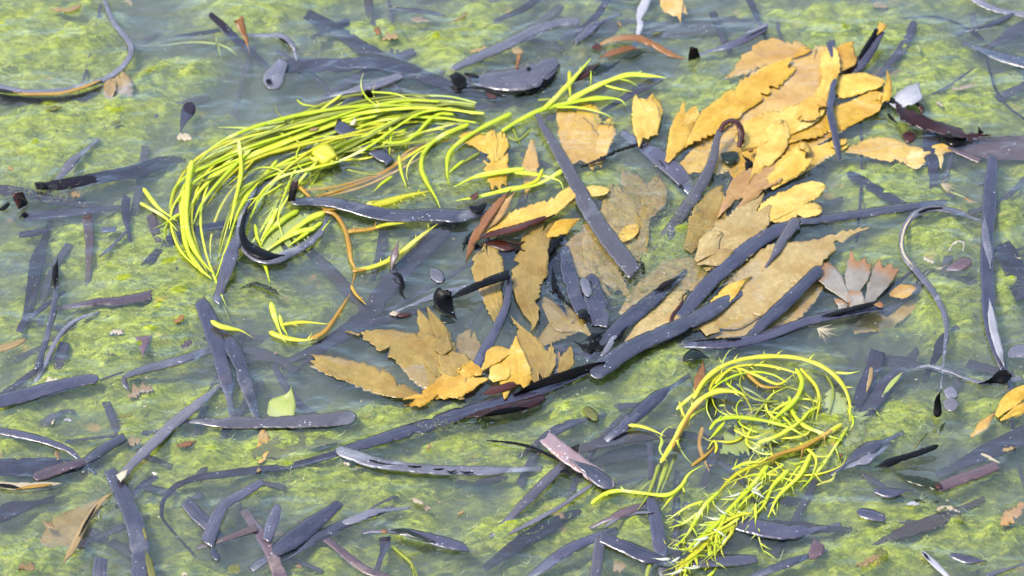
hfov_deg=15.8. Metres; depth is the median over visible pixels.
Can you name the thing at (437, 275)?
blade stub
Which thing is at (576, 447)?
blade stub
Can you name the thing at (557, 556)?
eelgrass blade
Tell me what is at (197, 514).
eelgrass blade
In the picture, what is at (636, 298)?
serrated wrack
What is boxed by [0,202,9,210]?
blade stub
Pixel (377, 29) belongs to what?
weed scrap
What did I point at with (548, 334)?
serrated wrack
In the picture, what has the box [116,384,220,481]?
eelgrass blade
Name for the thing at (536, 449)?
eelgrass blade
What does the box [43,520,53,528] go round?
weed scrap
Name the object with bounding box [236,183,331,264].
eelgrass blade
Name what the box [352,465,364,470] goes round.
weed scrap
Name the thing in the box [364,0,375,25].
eelgrass blade
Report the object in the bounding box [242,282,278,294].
weed strip
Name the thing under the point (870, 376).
weed strip
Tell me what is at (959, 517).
weed scrap
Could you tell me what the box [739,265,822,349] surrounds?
eelgrass blade
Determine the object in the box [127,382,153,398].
weed scrap
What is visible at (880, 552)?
weed scrap
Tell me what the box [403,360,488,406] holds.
serrated wrack
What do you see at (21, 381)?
eelgrass blade
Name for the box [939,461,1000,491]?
driftwood stick
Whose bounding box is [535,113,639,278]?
eelgrass blade
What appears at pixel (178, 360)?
eelgrass blade
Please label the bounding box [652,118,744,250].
eelgrass blade
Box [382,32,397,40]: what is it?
weed scrap
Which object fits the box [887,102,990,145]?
serrated wrack
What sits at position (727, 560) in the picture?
eelgrass blade
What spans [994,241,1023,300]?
eelgrass blade
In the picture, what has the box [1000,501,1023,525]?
weed scrap
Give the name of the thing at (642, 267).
dark sliver
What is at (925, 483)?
blade stub
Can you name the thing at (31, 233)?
eelgrass blade
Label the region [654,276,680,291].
eelgrass blade
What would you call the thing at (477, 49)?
weed scrap
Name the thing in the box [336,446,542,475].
eelgrass blade
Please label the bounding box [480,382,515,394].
blade stub
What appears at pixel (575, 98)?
gutweed sprig
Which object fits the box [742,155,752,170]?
dark sliver
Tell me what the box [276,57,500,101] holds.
eelgrass blade
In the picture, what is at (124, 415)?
weed scrap
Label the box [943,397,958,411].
blade scrap
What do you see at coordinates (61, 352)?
eelgrass blade
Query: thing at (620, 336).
dark sliver
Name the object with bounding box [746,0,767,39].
eelgrass blade
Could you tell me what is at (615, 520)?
eelgrass blade
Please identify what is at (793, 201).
serrated wrack
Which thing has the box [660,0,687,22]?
serrated wrack
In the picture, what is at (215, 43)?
weed sprig
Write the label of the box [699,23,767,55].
eelgrass blade
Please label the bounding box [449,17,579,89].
eelgrass blade
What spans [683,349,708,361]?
blade stub
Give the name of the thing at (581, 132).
serrated wrack
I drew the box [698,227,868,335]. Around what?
serrated wrack
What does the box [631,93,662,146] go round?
serrated wrack
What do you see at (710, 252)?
serrated wrack
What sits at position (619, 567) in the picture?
weed scrap
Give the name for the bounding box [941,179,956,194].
feathery tuft
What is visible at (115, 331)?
weed scrap
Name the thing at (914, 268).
eelgrass blade
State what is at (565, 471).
blade stub
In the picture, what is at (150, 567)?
weed strip
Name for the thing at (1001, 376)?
eelgrass blade
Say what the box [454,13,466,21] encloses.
weed scrap
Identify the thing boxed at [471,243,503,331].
serrated wrack
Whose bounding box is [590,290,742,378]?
eelgrass blade
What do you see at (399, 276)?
eelgrass blade
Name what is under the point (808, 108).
serrated wrack
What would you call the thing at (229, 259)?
eelgrass blade
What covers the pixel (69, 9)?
weed scrap
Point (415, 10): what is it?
eelgrass blade
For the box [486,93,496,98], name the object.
blade stub
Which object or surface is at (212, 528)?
eelgrass blade
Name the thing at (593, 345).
dark sliver
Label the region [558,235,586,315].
eelgrass blade
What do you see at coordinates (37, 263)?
eelgrass blade
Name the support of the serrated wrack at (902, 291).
on the pool bed
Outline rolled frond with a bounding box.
[39,492,112,564]
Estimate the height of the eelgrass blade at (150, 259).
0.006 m
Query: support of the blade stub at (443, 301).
on the water
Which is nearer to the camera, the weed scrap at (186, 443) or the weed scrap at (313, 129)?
the weed scrap at (186, 443)
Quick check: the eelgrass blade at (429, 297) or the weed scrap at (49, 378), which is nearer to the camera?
the weed scrap at (49, 378)
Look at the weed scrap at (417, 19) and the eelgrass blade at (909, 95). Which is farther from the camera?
the weed scrap at (417, 19)
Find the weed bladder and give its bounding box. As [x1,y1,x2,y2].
[308,141,339,168]
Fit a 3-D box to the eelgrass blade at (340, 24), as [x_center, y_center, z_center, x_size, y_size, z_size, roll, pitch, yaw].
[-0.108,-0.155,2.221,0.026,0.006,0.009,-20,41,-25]
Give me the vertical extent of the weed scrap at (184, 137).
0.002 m
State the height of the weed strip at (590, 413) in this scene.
0.001 m
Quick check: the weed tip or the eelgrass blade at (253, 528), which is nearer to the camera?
the eelgrass blade at (253, 528)
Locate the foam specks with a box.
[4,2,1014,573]
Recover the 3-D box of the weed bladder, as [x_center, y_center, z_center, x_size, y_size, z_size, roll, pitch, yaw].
[-0.108,-0.076,2.100,0.018,0.007,0.026,-14,38,-19]
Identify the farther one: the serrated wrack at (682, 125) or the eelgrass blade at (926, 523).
the serrated wrack at (682, 125)
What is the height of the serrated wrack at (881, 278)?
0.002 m
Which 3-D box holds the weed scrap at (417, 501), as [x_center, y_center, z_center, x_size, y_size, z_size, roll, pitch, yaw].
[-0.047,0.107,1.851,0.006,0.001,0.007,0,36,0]
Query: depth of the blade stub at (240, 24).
2.21 m
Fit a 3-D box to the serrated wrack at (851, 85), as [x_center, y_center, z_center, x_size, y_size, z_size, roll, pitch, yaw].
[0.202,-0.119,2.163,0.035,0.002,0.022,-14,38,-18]
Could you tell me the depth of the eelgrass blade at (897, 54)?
2.20 m
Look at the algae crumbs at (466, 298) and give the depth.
1.98 m
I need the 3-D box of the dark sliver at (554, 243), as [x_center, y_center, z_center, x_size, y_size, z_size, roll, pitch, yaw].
[0.025,-0.023,2.031,0.010,0.001,0.023,0,36,0]
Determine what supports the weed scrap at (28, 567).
on the water
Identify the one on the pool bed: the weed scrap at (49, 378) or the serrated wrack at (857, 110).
the weed scrap at (49, 378)
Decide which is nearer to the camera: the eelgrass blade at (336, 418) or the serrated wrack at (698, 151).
the eelgrass blade at (336, 418)
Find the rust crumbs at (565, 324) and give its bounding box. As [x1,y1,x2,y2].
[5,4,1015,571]
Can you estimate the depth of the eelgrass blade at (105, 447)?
1.89 m
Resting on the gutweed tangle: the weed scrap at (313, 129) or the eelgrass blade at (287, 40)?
the weed scrap at (313, 129)
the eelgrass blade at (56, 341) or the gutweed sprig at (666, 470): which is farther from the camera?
the eelgrass blade at (56, 341)
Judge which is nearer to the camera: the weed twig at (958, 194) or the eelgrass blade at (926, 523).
the eelgrass blade at (926, 523)
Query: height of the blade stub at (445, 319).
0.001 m
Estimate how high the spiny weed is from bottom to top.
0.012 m
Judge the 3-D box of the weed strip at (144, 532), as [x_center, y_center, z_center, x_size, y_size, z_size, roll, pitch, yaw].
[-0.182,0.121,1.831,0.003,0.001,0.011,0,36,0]
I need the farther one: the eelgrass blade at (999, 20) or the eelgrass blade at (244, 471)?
the eelgrass blade at (999, 20)
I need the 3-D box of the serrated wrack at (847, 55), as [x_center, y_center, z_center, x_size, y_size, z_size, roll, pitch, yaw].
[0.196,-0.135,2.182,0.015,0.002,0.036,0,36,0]
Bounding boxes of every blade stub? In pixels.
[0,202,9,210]
[0,338,25,352]
[12,192,27,208]
[36,183,47,188]
[52,258,58,287]
[172,201,178,215]
[180,102,195,131]
[210,548,219,560]
[233,16,249,52]
[287,179,298,201]
[363,89,372,97]
[389,310,411,317]
[390,240,398,271]
[430,268,443,282]
[433,287,457,319]
[440,314,456,323]
[469,203,486,212]
[470,190,478,200]
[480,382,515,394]
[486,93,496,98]
[560,469,571,475]
[571,444,578,451]
[577,309,589,321]
[582,331,604,341]
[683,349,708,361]
[688,47,699,60]
[894,472,941,490]
[933,390,941,416]
[944,257,971,271]
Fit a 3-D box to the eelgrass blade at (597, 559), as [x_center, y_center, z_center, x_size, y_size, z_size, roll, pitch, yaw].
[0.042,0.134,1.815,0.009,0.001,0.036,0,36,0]
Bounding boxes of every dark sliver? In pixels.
[462,230,472,250]
[466,236,518,260]
[505,241,524,251]
[542,249,565,314]
[549,234,565,257]
[551,267,573,310]
[574,335,605,353]
[580,142,647,166]
[613,325,627,341]
[636,260,644,273]
[659,160,685,194]
[693,337,740,341]
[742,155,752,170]
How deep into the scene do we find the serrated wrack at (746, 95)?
2.15 m
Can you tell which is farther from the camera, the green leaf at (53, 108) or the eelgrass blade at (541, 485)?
the green leaf at (53, 108)
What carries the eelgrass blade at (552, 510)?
on the water
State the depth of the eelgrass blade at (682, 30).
2.23 m
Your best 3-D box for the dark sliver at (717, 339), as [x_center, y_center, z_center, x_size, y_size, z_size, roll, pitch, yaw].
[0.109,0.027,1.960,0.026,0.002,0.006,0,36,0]
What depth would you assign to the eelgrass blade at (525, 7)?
2.24 m
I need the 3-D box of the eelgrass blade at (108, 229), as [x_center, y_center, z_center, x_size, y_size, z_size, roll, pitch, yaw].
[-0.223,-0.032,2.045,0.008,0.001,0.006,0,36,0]
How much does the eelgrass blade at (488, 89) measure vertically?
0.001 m
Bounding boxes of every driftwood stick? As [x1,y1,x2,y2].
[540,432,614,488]
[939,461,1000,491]
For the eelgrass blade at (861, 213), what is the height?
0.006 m
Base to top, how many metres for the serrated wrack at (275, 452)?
0.002 m
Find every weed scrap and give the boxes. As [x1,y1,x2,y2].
[18,562,34,571]
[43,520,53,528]
[46,376,58,381]
[50,4,80,12]
[54,450,60,459]
[71,191,80,197]
[110,329,123,334]
[112,120,120,126]
[117,413,131,418]
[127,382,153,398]
[127,436,141,446]
[174,315,184,322]
[177,133,191,141]
[177,440,195,447]
[180,339,191,348]
[228,564,240,573]
[309,127,318,131]
[312,35,326,43]
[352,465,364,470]
[374,27,379,34]
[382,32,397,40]
[411,16,429,23]
[412,497,423,503]
[423,505,430,510]
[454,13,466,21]
[464,457,485,463]
[470,46,485,52]
[511,47,523,68]
[559,512,564,518]
[613,560,625,572]
[855,554,879,566]
[871,547,887,557]
[872,1,887,8]
[906,501,919,505]
[913,433,926,450]
[915,45,920,52]
[922,255,933,263]
[936,505,959,512]
[949,240,964,251]
[953,83,975,90]
[956,514,963,520]
[981,453,999,462]
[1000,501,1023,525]
[1002,446,1015,451]
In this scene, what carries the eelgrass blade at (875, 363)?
in the water
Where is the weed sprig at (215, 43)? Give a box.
[160,31,234,59]
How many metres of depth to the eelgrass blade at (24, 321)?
1.98 m
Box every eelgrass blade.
[0,0,133,95]
[0,86,102,105]
[0,184,100,207]
[0,356,53,393]
[0,374,98,407]
[0,428,96,474]
[0,457,103,476]
[0,495,54,522]
[16,290,66,332]
[19,228,48,237]
[22,219,53,329]
[23,205,120,220]
[33,257,57,369]
[33,311,100,383]
[33,457,102,480]
[34,155,185,189]
[46,137,100,193]
[54,318,73,369]
[57,290,152,309]
[65,433,126,475]
[82,214,93,285]
[88,514,149,542]
[92,555,107,575]
[99,372,123,380]
[100,230,126,256]
[101,226,116,232]
[104,468,149,575]
[115,474,157,508]
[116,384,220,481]
[121,195,131,242]
[121,346,211,390]
[141,209,196,265]
[146,212,160,242]
[160,450,337,555]
[173,28,219,36]
[181,496,224,544]
[182,410,355,428]
[190,218,236,231]
[195,296,235,416]
[196,524,258,549]
[201,477,264,547]
[209,12,269,69]
[212,209,251,305]
[219,322,263,430]
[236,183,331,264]
[238,507,287,575]
[247,33,300,74]
[247,165,296,199]
[248,500,343,572]
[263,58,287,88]
[263,504,280,542]
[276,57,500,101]
[280,208,461,368]
[280,505,394,561]
[284,305,435,380]
[291,197,486,222]
[297,520,393,575]
[302,240,364,307]
[303,10,476,100]
[311,18,349,39]
[318,506,410,530]
[329,73,402,97]
[334,361,604,451]
[335,119,393,165]
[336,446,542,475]
[361,528,468,551]
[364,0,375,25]
[370,230,388,280]
[374,535,390,570]
[388,7,445,16]
[390,283,472,312]
[392,272,406,299]
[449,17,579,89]
[451,269,509,297]
[465,57,559,95]
[468,86,505,96]
[473,277,511,376]
[482,509,581,570]
[486,440,559,460]
[489,461,567,537]
[493,0,540,22]
[507,484,592,535]
[517,413,606,458]
[527,526,617,575]
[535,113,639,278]
[553,0,609,42]
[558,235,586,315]
[560,6,793,38]
[567,441,686,472]
[574,11,621,43]
[578,428,675,452]
[580,277,591,296]
[583,269,687,361]
[584,273,608,327]
[589,497,663,528]
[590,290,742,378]
[590,536,604,575]
[599,532,675,567]
[600,75,663,112]
[600,335,616,355]
[600,411,640,448]
[603,511,653,528]
[619,129,702,202]
[627,373,690,427]
[632,0,651,50]
[644,495,667,575]
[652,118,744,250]
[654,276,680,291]
[668,554,758,569]
[669,301,884,348]
[676,217,799,316]
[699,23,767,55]
[709,11,731,54]
[724,517,841,539]
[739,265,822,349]
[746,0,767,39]
[747,548,827,575]
[760,519,851,533]
[764,217,798,267]
[799,199,946,224]
[826,39,841,159]
[828,430,904,477]
[838,22,886,75]
[839,441,891,471]
[847,171,919,216]
[851,349,884,411]
[859,347,918,416]
[864,355,947,375]
[872,496,985,544]
[876,20,916,76]
[884,83,924,113]
[899,205,981,389]
[901,15,986,42]
[915,364,1022,385]
[921,333,949,381]
[922,131,940,188]
[922,551,949,575]
[923,130,1023,160]
[926,68,973,96]
[933,425,1023,479]
[947,147,981,163]
[955,12,1013,35]
[960,40,1023,67]
[971,0,1023,17]
[977,20,1023,55]
[980,153,1013,390]
[985,56,1023,119]
[986,562,1023,575]
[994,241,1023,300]
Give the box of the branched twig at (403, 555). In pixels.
[392,546,420,575]
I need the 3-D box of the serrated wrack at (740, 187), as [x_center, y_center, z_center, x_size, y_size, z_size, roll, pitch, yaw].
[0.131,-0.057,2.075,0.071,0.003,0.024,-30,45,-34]
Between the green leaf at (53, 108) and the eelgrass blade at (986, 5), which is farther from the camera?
the eelgrass blade at (986, 5)
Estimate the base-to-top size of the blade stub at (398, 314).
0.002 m
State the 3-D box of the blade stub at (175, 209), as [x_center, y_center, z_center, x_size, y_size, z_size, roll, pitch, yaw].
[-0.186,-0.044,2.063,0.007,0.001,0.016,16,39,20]
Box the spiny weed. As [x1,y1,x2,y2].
[628,348,870,575]
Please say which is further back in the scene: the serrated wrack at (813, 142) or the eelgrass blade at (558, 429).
the serrated wrack at (813, 142)
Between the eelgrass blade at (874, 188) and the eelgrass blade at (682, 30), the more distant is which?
the eelgrass blade at (682, 30)
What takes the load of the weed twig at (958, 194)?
on the water
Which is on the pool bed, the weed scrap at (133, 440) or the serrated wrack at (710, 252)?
the weed scrap at (133, 440)
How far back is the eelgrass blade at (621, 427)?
1.90 m
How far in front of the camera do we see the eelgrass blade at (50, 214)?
2.06 m
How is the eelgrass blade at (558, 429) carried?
on the pool bed
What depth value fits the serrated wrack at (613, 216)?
2.06 m
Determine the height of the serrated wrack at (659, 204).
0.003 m
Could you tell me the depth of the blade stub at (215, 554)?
1.82 m
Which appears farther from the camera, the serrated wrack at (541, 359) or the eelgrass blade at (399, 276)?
the eelgrass blade at (399, 276)
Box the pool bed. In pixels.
[0,0,1023,575]
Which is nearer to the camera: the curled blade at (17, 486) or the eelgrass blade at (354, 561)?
the eelgrass blade at (354, 561)
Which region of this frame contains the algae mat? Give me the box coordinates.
[0,0,1023,575]
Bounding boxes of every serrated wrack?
[103,71,134,99]
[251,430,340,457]
[253,428,268,463]
[309,306,469,399]
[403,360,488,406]
[455,329,480,360]
[459,130,508,189]
[465,189,554,262]
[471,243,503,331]
[481,336,533,399]
[483,185,610,233]
[511,218,553,331]
[511,316,573,381]
[522,139,538,198]
[537,308,588,345]
[540,296,590,335]
[546,218,579,237]
[552,352,560,374]
[556,101,615,170]
[565,228,613,298]
[581,223,628,296]
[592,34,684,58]
[600,184,641,278]
[618,223,639,241]
[619,257,700,314]
[621,170,667,258]
[624,290,759,348]
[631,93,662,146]
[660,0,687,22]
[665,101,699,162]
[676,57,796,153]
[680,129,744,174]
[683,185,726,252]
[688,247,761,290]
[694,45,836,143]
[694,231,732,265]
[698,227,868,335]
[700,193,771,271]
[708,280,823,338]
[710,276,750,301]
[717,161,782,217]
[725,37,811,78]
[729,140,801,178]
[734,47,840,150]
[748,119,789,182]
[755,181,825,222]
[764,70,891,143]
[767,140,813,183]
[771,138,849,189]
[796,96,826,120]
[802,130,842,152]
[817,250,871,318]
[835,73,885,97]
[836,42,856,71]
[846,136,930,168]
[852,299,916,333]
[865,259,900,302]
[866,65,900,92]
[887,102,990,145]
[889,284,916,298]
[932,144,952,168]
[970,412,995,436]
[995,385,1023,417]
[1000,402,1023,420]
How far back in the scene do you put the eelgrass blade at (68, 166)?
2.10 m
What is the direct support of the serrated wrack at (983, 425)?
on the pool bed
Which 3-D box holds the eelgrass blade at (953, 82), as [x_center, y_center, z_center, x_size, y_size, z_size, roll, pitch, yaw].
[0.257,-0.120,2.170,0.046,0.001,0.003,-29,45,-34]
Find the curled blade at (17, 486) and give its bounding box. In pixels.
[0,481,62,489]
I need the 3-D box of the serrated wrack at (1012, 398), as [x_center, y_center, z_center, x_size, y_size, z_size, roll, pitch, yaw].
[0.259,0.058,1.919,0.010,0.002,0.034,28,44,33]
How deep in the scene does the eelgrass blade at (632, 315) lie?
1.98 m
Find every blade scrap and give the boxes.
[135,335,151,358]
[808,537,824,559]
[856,508,885,521]
[873,488,912,497]
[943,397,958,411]
[944,386,957,397]
[950,552,986,563]
[1008,344,1023,357]
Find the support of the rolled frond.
on the pool bed
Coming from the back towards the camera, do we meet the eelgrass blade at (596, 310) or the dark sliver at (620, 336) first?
the eelgrass blade at (596, 310)
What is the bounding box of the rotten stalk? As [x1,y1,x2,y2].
[462,395,544,418]
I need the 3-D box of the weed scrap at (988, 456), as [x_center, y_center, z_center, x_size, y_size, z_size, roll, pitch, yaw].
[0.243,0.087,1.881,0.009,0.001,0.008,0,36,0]
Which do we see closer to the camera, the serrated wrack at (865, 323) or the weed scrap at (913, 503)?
the weed scrap at (913, 503)
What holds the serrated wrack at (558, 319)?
on the pool bed
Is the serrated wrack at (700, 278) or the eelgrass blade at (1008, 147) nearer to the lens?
the serrated wrack at (700, 278)
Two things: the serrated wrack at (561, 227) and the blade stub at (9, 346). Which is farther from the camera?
the serrated wrack at (561, 227)
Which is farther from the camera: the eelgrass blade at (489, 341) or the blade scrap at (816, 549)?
the eelgrass blade at (489, 341)
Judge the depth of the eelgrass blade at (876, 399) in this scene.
1.93 m
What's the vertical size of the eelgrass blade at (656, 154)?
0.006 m
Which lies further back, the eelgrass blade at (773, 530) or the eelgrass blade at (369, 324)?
the eelgrass blade at (369, 324)
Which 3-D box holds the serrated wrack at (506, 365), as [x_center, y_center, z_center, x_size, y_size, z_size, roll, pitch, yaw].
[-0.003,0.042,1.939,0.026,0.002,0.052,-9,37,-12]
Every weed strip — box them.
[142,527,146,539]
[145,549,155,575]
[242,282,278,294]
[574,63,599,82]
[583,407,597,420]
[589,60,619,75]
[694,361,705,389]
[707,397,717,419]
[866,367,873,393]
[882,372,902,395]
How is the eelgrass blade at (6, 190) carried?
on the pool bed
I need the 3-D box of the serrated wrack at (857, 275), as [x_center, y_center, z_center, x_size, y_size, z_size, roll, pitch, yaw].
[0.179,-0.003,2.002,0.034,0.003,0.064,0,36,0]
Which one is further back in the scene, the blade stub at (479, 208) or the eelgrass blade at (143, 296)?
the blade stub at (479, 208)
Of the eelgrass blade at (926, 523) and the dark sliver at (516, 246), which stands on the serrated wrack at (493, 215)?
the dark sliver at (516, 246)
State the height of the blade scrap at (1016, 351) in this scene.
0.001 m
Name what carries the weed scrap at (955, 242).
on the pool bed
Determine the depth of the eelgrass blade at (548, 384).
1.91 m
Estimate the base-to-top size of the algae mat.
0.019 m
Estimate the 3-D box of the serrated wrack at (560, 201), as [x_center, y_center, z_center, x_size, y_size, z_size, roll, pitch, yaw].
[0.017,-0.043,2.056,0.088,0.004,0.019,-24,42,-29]
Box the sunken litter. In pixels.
[0,0,1023,575]
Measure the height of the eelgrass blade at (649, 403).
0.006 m
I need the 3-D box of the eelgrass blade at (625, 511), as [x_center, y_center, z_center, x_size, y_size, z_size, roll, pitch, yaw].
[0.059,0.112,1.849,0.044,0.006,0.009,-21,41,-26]
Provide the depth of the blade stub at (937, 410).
1.91 m
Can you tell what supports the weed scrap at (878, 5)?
on the pool bed
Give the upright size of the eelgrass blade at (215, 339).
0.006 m
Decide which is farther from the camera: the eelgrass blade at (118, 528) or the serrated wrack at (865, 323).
the serrated wrack at (865, 323)
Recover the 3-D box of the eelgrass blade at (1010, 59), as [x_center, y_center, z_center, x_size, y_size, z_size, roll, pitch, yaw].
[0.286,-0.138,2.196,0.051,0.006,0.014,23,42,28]
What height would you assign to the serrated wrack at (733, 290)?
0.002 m
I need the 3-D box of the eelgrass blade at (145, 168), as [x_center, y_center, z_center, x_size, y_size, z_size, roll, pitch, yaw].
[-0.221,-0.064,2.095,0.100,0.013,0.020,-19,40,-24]
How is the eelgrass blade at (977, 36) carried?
on the pool bed
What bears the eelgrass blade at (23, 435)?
on the pool bed
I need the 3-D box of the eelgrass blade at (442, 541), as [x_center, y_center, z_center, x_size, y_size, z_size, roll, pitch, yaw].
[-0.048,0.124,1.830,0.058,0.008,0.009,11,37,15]
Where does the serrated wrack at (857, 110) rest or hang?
on the serrated wrack at (777, 136)
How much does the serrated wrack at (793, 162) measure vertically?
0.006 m
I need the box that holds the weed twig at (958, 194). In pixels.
[950,191,977,202]
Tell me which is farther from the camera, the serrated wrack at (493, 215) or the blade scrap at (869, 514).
the serrated wrack at (493, 215)
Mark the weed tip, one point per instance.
(221, 326)
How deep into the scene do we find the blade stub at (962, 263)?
2.02 m
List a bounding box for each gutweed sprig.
[344,112,563,206]
[480,58,666,144]
[591,458,703,575]
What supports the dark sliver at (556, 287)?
on the water
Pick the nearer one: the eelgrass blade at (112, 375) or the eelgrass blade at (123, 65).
the eelgrass blade at (112, 375)
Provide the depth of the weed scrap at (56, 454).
1.88 m
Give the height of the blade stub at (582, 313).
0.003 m
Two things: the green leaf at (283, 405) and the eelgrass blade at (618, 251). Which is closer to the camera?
the green leaf at (283, 405)
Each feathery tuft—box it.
[817,324,836,342]
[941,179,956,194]
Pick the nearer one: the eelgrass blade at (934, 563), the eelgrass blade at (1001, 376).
the eelgrass blade at (934, 563)
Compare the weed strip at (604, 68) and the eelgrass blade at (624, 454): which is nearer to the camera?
the eelgrass blade at (624, 454)
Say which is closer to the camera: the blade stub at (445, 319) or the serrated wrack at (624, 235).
the blade stub at (445, 319)
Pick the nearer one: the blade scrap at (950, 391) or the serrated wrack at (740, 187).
the blade scrap at (950, 391)
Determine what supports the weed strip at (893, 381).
on the water
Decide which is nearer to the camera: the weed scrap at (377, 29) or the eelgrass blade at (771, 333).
the eelgrass blade at (771, 333)
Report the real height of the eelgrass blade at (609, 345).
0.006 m
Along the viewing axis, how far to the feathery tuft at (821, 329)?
1.97 m
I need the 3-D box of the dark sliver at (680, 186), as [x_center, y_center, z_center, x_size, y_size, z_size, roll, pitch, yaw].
[0.091,-0.062,2.086,0.008,0.002,0.037,-14,38,-19]
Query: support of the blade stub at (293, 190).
on the water
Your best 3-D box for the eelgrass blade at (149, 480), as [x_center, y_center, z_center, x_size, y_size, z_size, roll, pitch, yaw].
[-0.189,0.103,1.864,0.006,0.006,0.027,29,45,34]
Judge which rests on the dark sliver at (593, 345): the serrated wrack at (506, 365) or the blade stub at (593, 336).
the blade stub at (593, 336)
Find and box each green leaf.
[46,106,61,110]
[267,386,295,416]
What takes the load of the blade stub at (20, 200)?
on the water
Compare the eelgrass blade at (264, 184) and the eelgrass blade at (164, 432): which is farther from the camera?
the eelgrass blade at (264, 184)
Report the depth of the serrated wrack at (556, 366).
1.95 m
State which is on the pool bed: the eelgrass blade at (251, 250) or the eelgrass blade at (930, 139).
the eelgrass blade at (930, 139)
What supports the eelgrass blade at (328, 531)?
on the pool bed
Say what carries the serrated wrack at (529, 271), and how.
on the water
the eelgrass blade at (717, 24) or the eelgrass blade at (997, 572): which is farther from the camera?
the eelgrass blade at (717, 24)
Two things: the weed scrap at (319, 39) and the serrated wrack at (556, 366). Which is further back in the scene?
the weed scrap at (319, 39)
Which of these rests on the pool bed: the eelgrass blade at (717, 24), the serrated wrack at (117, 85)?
the eelgrass blade at (717, 24)
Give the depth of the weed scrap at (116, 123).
2.13 m
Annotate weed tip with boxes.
[211,320,252,337]
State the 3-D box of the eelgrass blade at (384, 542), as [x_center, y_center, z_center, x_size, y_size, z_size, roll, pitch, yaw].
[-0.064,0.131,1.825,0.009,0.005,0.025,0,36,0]
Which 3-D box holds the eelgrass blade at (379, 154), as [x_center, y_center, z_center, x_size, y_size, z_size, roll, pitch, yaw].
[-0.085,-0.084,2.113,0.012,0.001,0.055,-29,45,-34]
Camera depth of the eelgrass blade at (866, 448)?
1.89 m
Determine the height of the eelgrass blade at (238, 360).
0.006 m
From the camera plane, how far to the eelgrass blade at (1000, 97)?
2.16 m
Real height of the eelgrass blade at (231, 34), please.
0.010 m
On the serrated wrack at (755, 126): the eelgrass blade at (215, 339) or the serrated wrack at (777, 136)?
the serrated wrack at (777, 136)
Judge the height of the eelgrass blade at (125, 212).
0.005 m
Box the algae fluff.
[2,23,902,455]
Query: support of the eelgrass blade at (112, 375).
on the water
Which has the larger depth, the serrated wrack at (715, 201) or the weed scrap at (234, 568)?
the serrated wrack at (715, 201)
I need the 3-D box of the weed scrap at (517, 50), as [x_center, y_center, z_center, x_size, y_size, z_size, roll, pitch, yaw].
[0.003,-0.132,2.176,0.008,0.006,0.029,0,36,0]
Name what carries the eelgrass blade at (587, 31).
on the eelgrass blade at (682, 30)
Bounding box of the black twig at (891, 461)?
[875,444,938,467]
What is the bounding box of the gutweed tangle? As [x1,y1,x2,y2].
[140,75,484,325]
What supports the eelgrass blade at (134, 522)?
on the water
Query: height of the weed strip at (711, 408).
0.001 m
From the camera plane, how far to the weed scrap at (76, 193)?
2.07 m
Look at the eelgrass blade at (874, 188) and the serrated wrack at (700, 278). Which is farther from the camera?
the eelgrass blade at (874, 188)
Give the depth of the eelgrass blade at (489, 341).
1.97 m
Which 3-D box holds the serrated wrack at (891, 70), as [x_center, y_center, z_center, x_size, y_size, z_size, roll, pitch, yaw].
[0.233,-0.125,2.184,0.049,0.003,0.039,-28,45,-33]
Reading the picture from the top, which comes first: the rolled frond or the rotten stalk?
the rotten stalk
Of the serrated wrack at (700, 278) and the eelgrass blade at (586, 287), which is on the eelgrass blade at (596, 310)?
the eelgrass blade at (586, 287)
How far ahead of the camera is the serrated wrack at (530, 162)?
2.10 m
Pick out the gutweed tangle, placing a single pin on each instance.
(262, 142)
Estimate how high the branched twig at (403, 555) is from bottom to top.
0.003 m
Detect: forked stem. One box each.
[269,294,349,342]
[298,140,451,304]
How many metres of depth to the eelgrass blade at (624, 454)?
1.89 m
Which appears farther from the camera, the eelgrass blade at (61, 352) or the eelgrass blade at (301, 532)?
the eelgrass blade at (61, 352)
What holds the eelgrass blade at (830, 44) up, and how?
on the water
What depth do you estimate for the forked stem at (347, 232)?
2.06 m
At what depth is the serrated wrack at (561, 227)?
2.04 m
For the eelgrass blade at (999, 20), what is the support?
on the pool bed
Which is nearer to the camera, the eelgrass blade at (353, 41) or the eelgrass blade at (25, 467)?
the eelgrass blade at (25, 467)
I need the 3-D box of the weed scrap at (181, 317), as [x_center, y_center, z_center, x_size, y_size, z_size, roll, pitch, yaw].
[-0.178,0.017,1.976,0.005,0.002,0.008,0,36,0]
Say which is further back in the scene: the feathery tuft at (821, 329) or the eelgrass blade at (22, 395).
the feathery tuft at (821, 329)
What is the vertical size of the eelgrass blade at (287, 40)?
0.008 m
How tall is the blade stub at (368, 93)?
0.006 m
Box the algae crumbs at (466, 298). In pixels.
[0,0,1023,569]
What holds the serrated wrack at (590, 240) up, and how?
on the pool bed
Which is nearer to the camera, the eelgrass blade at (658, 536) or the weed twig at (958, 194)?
the eelgrass blade at (658, 536)
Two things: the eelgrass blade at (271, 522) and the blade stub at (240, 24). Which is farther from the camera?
the blade stub at (240, 24)
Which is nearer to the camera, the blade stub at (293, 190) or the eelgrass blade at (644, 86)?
the blade stub at (293, 190)
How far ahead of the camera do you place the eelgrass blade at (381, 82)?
2.16 m
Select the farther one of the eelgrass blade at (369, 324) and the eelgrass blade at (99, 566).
the eelgrass blade at (369, 324)
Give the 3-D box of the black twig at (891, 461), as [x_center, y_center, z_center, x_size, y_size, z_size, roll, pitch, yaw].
[0.201,0.086,1.878,0.037,0.003,0.006,-16,39,-21]

